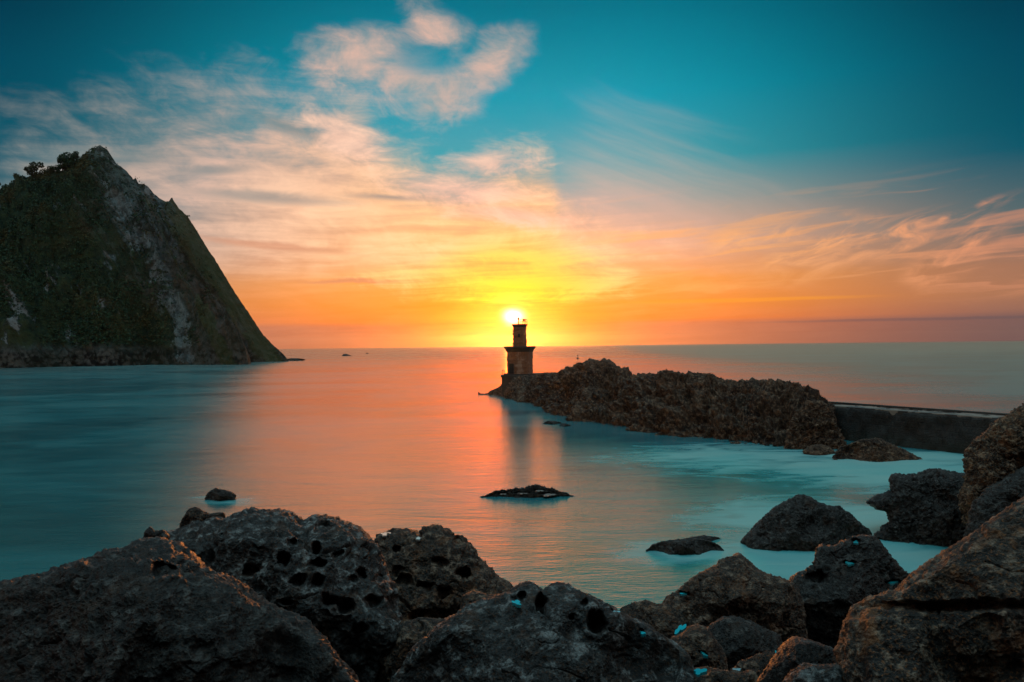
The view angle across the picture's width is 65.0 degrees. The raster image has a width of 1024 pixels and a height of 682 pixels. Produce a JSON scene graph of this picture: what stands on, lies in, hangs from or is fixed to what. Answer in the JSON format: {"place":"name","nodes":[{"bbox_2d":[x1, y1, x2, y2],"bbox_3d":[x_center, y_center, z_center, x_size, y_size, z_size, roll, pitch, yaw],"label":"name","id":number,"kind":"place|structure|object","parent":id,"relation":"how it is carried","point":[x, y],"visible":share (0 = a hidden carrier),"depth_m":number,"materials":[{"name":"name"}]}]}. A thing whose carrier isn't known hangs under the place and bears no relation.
{"place":"outdoors","nodes":[
{"label":"outdoors","id":0,"kind":"place"},
{"bbox_2d":[0,145,287,367],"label":"headland","id":1,"kind":"structure","parent":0,"point":[223,341],"depth_m":554.84,"materials":[{"name":"green plant"}]},
{"bbox_2d":[13,173,25,178],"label":"tree","id":2,"kind":"object","parent":1,"relation":"on","point":[20,176],"visible":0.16,"depth_m":645.23,"materials":[{"name":"green plant"}]},
{"bbox_2d":[23,162,44,176],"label":"tree","id":3,"kind":"object","parent":1,"relation":"on","point":[32,168],"visible":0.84,"depth_m":646.40,"materials":[{"name":"green plant"}]},
{"bbox_2d":[36,169,48,177],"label":"tree","id":4,"kind":"object","parent":1,"relation":"on","point":[41,171],"visible":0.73,"depth_m":646.52,"materials":[{"name":"green plant"}]},
{"bbox_2d":[44,166,54,175],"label":"tree","id":5,"kind":"object","parent":1,"relation":"on","point":[50,169],"visible":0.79,"depth_m":646.46,"materials":[{"name":"green plant"}]},
{"bbox_2d":[53,157,66,170],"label":"tree","id":6,"kind":"object","parent":1,"relation":"on","point":[59,160],"visible":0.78,"depth_m":643.43,"materials":[{"name":"green plant"}]},
{"bbox_2d":[60,162,68,169],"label":"tree","id":7,"kind":"object","parent":1,"relation":"on","point":[64,164],"visible":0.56,"depth_m":640.15,"materials":[{"name":"green plant"}]},
{"bbox_2d":[58,152,74,165],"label":"tree","id":8,"kind":"object","parent":1,"relation":"on","point":[68,159],"visible":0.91,"depth_m":642.02,"materials":[{"name":"green plant"}]},
{"bbox_2d":[69,151,79,162],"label":"tree","id":9,"kind":"object","parent":1,"relation":"on","point":[75,155],"visible":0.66,"depth_m":641.90,"materials":[{"name":"green plant"}]},
{"bbox_2d":[0,145,239,347],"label":"scrub","id":10,"kind":"object","parent":1,"relation":"on","point":[39,183],"visible":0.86,"depth_m":556.10,"materials":[{"name":"green plant"}]},
{"bbox_2d":[0,341,1023,609],"bbox_3d":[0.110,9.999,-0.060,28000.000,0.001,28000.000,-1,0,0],"label":"sea","id":11,"kind":"structure","parent":0,"point":[96,459],"depth_m":73.09,"materials":[{"name":"liquid"}]},
{"bbox_2d":[204,488,236,500],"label":"rock","id":12,"kind":"object","parent":11,"relation":"in","point":[215,494],"visible":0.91,"depth_m":53.16,"materials":[{"name":"grey stone"}]},
{"bbox_2d":[288,358,304,360],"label":"rock","id":13,"kind":"object","parent":11,"relation":"in","point":[294,359],"visible":0.86,"depth_m":637.68,"materials":[{"name":"grey stone"}]},
{"bbox_2d":[501,370,540,395],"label":"platform","id":14,"kind":"structure","parent":11,"relation":"in","point":[506,378],"depth_m":156.71,"materials":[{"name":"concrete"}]},
{"bbox_2d":[504,317,535,373],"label":"lighthouse","id":15,"kind":"object","parent":14,"relation":"on","point":[519,356],"visible":1,"depth_m":158.14,"materials":[{"name":"stone"}]},
{"bbox_2d":[481,484,573,497],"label":"rock","id":16,"kind":"object","parent":11,"relation":"in","point":[531,491],"visible":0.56,"depth_m":53.32,"materials":[{"name":"black stone"}]},
{"bbox_2d":[543,421,561,424],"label":"rock","id":17,"kind":"object","parent":11,"relation":"in","point":[551,422],"visible":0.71,"depth_m":102.32,"materials":[{"name":"black stone"}]},
{"bbox_2d":[559,423,570,426],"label":"rock","id":18,"kind":"object","parent":11,"relation":"in","point":[563,424],"visible":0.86,"depth_m":99.34,"materials":[{"name":"grey stone"}]},
{"bbox_2d":[478,358,834,446],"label":"rock ridge","id":19,"kind":"object","parent":11,"relation":"in","point":[682,404],"visible":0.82,"depth_m":91.08,"materials":[{"name":"brown stone"}]},
{"bbox_2d":[646,537,723,554],"bbox_3d":[8.357,10.130,38.895,3.805,1.208,1.988,-1,0,0],"label":"rock","id":20,"kind":"object","parent":11,"relation":"in","point":[691,546],"visible":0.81,"depth_m":38.56,"materials":[{"name":"grey stone"}]},
{"bbox_2d":[690,535,719,540],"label":"rock","id":21,"kind":"object","parent":11,"relation":"in","point":[709,538],"visible":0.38,"depth_m":40.88,"materials":[{"name":"grey stone"}]},
{"bbox_2d":[740,494,871,551],"bbox_3d":[14.746,9.553,40.545,6.820,3.459,4.235,0,0,-30],"label":"rock","id":22,"kind":"object","parent":11,"relation":"in","point":[801,522],"visible":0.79,"depth_m":39.55,"materials":[{"name":"grey stone"}]},
{"bbox_2d":[784,400,846,449],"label":"rock","id":23,"kind":"object","parent":11,"relation":"in","point":[812,422],"visible":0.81,"depth_m":76.24,"materials":[{"name":"brown stone"}]},
{"bbox_2d":[802,444,835,454],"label":"rock","id":24,"kind":"object","parent":11,"relation":"in","point":[818,449],"visible":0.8,"depth_m":71.79,"materials":[{"name":"stone"}]},
{"bbox_2d":[832,437,921,461],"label":"rock","id":25,"kind":"object","parent":11,"relation":"in","point":[875,449],"visible":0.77,"depth_m":68.31,"materials":[{"name":"brown stone"}]},
{"bbox_2d":[866,468,965,546],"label":"boulder","id":26,"kind":"object","parent":11,"relation":"in","point":[921,508],"visible":0.41,"depth_m":40.48,"materials":[{"name":"grey stone"}]},
{"bbox_2d":[828,401,1007,453],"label":"breakwater","id":27,"kind":"object","parent":11,"relation":"in","point":[951,431],"visible":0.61,"depth_m":75.90,"materials":[{"name":"concrete"}]},
{"bbox_2d":[0,0,1023,348],"label":"sky","id":28,"kind":"structure","parent":0,"point":[357,173],"materials":[{"name":"blue"}]},
{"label":"shore","id":29,"kind":"structure","parent":0,"visible":0},
{"bbox_2d":[0,536,359,681],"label":"boulder","id":30,"kind":"object","parent":29,"relation":"on","point":[155,609],"visible":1,"depth_m":10.86,"materials":[{"name":"grey stone"}]},
{"bbox_2d":[143,527,169,539],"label":"rock","id":31,"kind":"object","parent":30,"relation":"on","point":[150,532],"visible":0.66,"depth_m":15.26,"materials":[{"name":"grey stone"}]},
{"bbox_2d":[165,507,402,681],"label":"boulder","id":32,"kind":"object","parent":29,"relation":"on","point":[329,577],"visible":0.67,"depth_m":14.58,"materials":[{"name":"grey stone"}]},
{"bbox_2d":[179,507,225,527],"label":"rock","id":33,"kind":"object","parent":32,"relation":"on","point":[194,514],"visible":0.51,"depth_m":17.32,"materials":[{"name":"grey stone"}]},
{"bbox_2d":[379,617,442,681],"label":"rock","id":34,"kind":"object","parent":29,"relation":"on","point":[411,633],"visible":0.27,"depth_m":14.04,"materials":[{"name":"grey stone"}]},
{"bbox_2d":[374,524,513,620],"bbox_3d":[-1.835,7.036,20.063,4.248,4.870,5.377,-1,0,0],"label":"boulder","id":35,"kind":"object","parent":29,"relation":"on","point":[437,571],"visible":0.45,"depth_m":19.01,"materials":[{"name":"grey stone"}]},
{"bbox_2d":[381,532,390,536],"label":"tide pool","id":36,"kind":"structure","parent":35,"relation":"on","point":[384,534],"depth_m":20.07,"materials":[{"name":"liquid"}]},
{"bbox_2d":[459,590,499,609],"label":"rock","id":37,"kind":"object","parent":29,"relation":"on","point":[471,597],"visible":0.15,"depth_m":14.06,"materials":[{"name":"grey stone"}]},
{"bbox_2d":[390,581,694,681],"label":"boulder","id":38,"kind":"object","parent":29,"relation":"on","point":[559,632],"visible":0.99,"depth_m":11.31,"materials":[{"name":"grey stone"}]},
{"bbox_2d":[511,600,520,607],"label":"tide pool","id":39,"kind":"structure","parent":38,"relation":"on","point":[516,603],"depth_m":11.59,"materials":[{"name":"teal liquid"}]},
{"bbox_2d":[619,599,688,638],"bbox_3d":[2.984,6.284,17.159,1.828,1.540,2.295,-1,0,0],"label":"rock","id":40,"kind":"object","parent":29,"relation":"on","point":[666,620],"visible":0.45,"depth_m":16.62,"materials":[{"name":"stone"}]},
{"bbox_2d":[671,624,727,669],"bbox_3d":[3.248,5.747,14.284,1.256,1.420,1.729,-1,0,0],"label":"rock","id":41,"kind":"object","parent":29,"relation":"on","point":[693,641],"visible":0.63,"depth_m":13.76,"materials":[{"name":"grey stone"}]},
{"bbox_2d":[674,624,686,635],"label":"tide pool","id":42,"kind":"structure","parent":41,"relation":"on","point":[681,628],"depth_m":14.55,"materials":[{"name":"teal liquid"}]},
{"bbox_2d":[701,651,707,658],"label":"tide pool","id":43,"kind":"structure","parent":41,"relation":"on","point":[703,654],"depth_m":13.45,"materials":[{"name":"teal liquid"}]},
{"bbox_2d":[693,666,761,681],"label":"rock","id":44,"kind":"object","parent":29,"relation":"on","point":[716,675],"visible":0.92,"depth_m":11.48,"materials":[{"name":"stone"}]},
{"bbox_2d":[694,668,706,676],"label":"tide pool","id":45,"kind":"structure","parent":44,"relation":"on","point":[698,672],"depth_m":11.67,"materials":[{"name":"teal liquid"}]},
{"bbox_2d":[662,552,807,641],"bbox_3d":[4.969,6.330,18.568,4.091,2.776,2.915,0,0,-31],"label":"boulder","id":46,"kind":"object","parent":29,"relation":"on","point":[738,584],"visible":0.47,"depth_m":17.45,"materials":[{"name":"grey stone"}]},
{"bbox_2d":[708,615,782,669],"bbox_3d":[4.482,6.067,15.531,1.576,1.614,2.285,-1,0,22],"label":"boulder","id":47,"kind":"object","parent":29,"relation":"on","point":[739,638],"visible":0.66,"depth_m":14.91,"materials":[{"name":"grey stone"}]},
{"bbox_2d":[729,650,774,673],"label":"rock","id":48,"kind":"object","parent":29,"relation":"on","point":[759,661],"visible":0.35,"depth_m":12.54,"materials":[{"name":"grey stone"}]},
{"bbox_2d":[732,668,740,672],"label":"tide pool","id":49,"kind":"structure","parent":48,"relation":"on","point":[737,670],"depth_m":12.42,"materials":[{"name":"liquid"}]},
{"bbox_2d":[756,636,833,681],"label":"boulder","id":50,"kind":"object","parent":29,"relation":"on","point":[792,652],"visible":0.57,"depth_m":10.68,"materials":[{"name":"stone"}]},
{"bbox_2d":[782,662,842,681],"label":"rock","id":51,"kind":"object","parent":29,"relation":"on","point":[810,672],"visible":0.99,"depth_m":9.67,"materials":[{"name":"grey stone"}]},
{"bbox_2d":[789,534,909,647],"bbox_3d":[8.044,6.360,19.945,4.261,2.938,2.416,0,0,-38],"label":"boulder","id":52,"kind":"object","parent":29,"relation":"on","point":[832,586],"visible":0.66,"depth_m":19.23,"materials":[{"name":"grey stone"}]},
{"bbox_2d":[845,561,853,566],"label":"tide pool","id":53,"kind":"structure","parent":52,"relation":"on","point":[848,564],"depth_m":19.35,"materials":[{"name":"teal liquid"}]},
{"bbox_2d":[887,580,898,584],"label":"tide pool","id":54,"kind":"structure","parent":52,"relation":"on","point":[893,582],"depth_m":19.62,"materials":[{"name":"teal liquid"}]},
{"bbox_2d":[832,496,1023,681],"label":"boulder","id":55,"kind":"object","parent":29,"relation":"on","point":[954,612],"visible":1,"depth_m":9.43,"materials":[{"name":"stone"}]},
{"bbox_2d":[957,403,1023,525],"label":"boulder","id":56,"kind":"object","parent":29,"relation":"on","point":[994,453],"visible":0.52,"depth_m":36.79,"materials":[{"name":"brown stone"}]},
{"bbox_2d":[963,466,1023,536],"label":"boulder","id":57,"kind":"object","parent":29,"relation":"on","point":[996,498],"visible":0.38,"depth_m":33.89,"materials":[{"name":"grey stone"}]}
]}

